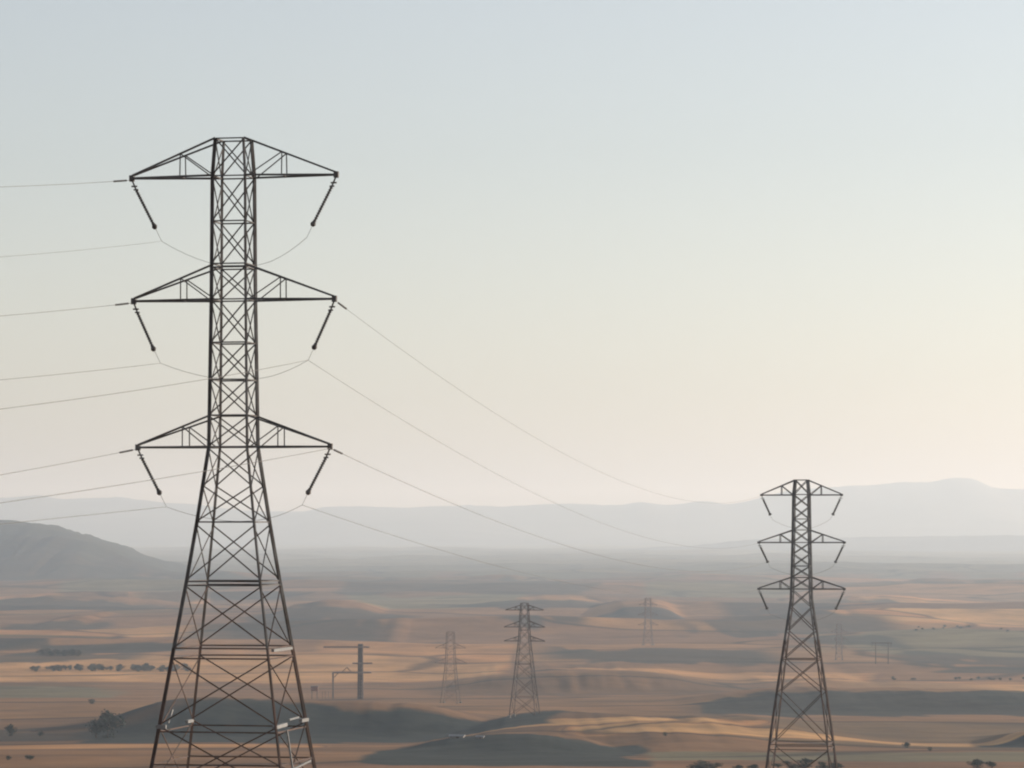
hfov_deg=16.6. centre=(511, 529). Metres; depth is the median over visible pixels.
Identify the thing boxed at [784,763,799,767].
shrub
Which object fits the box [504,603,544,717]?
lattice pylon
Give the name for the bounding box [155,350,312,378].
jumper cable
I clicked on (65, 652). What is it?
tree
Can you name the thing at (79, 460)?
power line
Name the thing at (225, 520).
jumper cable
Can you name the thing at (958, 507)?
mountains
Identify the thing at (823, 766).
shrub
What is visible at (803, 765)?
shrub
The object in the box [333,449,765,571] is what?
power line
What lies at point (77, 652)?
tree
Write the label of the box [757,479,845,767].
lattice pylon
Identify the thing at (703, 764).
shrub
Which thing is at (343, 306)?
power line
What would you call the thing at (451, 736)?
farm shed
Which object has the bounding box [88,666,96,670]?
tree
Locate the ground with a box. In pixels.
[0,520,1023,767]
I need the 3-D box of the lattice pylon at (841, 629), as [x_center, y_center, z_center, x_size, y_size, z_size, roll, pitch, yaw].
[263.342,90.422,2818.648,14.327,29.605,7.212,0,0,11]
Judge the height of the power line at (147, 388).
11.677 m
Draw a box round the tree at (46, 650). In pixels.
[43,648,51,654]
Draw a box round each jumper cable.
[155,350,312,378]
[156,227,311,264]
[161,495,306,520]
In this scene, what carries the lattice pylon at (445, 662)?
on the ground
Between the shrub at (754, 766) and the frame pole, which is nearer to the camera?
the shrub at (754, 766)
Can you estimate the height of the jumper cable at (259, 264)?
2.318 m
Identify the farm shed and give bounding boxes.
[449,734,465,738]
[475,735,484,738]
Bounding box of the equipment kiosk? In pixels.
[310,686,318,698]
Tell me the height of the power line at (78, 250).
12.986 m
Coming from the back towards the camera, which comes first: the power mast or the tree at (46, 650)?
the tree at (46, 650)
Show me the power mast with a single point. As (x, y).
(360, 663)
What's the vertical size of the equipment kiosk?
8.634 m
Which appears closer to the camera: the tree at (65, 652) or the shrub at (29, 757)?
the shrub at (29, 757)
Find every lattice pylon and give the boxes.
[129,136,338,767]
[435,632,465,702]
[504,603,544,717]
[638,598,656,644]
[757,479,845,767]
[831,624,846,659]
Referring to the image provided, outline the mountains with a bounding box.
[0,478,1023,545]
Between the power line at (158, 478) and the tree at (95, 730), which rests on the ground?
the tree at (95, 730)
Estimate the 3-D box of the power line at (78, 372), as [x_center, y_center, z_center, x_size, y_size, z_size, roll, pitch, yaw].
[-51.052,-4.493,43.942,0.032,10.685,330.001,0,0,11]
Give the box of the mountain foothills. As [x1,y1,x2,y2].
[612,535,1023,551]
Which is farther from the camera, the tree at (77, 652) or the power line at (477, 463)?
the tree at (77, 652)
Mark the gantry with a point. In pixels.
(333, 676)
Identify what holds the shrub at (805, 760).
on the ground
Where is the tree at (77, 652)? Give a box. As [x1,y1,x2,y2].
[74,650,82,655]
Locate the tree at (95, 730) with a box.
[85,719,105,737]
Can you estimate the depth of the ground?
2900.69 m
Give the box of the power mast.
[323,644,371,698]
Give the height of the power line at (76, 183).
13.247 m
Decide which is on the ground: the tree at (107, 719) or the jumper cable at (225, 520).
the tree at (107, 719)
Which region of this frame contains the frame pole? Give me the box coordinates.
[871,642,891,663]
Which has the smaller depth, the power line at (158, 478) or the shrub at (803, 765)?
the power line at (158, 478)
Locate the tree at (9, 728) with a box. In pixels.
[4,724,16,735]
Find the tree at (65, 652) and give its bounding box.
[60,649,69,655]
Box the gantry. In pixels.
[332,667,355,698]
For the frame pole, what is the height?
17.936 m
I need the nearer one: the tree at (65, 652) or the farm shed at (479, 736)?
the farm shed at (479, 736)
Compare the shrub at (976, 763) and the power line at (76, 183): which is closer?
the power line at (76, 183)
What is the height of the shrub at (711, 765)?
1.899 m
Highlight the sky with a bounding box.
[0,0,1023,511]
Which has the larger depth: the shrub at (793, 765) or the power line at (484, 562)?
the shrub at (793, 765)
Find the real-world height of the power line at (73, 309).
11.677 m
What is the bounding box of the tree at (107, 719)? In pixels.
[94,709,127,737]
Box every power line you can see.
[1,448,330,502]
[1,449,136,474]
[2,360,307,408]
[2,363,159,379]
[3,303,129,315]
[3,507,162,523]
[4,241,160,256]
[5,180,129,186]
[303,505,758,596]
[308,360,748,547]
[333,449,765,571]
[338,302,752,502]
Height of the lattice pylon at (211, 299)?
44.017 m
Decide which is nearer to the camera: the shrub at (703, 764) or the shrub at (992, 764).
the shrub at (703, 764)
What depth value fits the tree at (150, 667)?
2661.89 m
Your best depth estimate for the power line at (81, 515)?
189.91 m
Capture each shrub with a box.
[25,755,34,759]
[693,762,709,767]
[706,763,718,767]
[746,764,758,767]
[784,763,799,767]
[797,758,813,764]
[798,762,812,767]
[816,764,828,767]
[966,759,985,767]
[985,761,995,767]
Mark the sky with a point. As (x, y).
(717, 251)
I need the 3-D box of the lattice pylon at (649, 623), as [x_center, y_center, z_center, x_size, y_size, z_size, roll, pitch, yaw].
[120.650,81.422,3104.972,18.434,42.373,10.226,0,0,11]
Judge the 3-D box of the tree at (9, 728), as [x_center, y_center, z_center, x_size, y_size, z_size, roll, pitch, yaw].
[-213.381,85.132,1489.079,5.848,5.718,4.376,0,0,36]
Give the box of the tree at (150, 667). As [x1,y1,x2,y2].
[145,665,154,670]

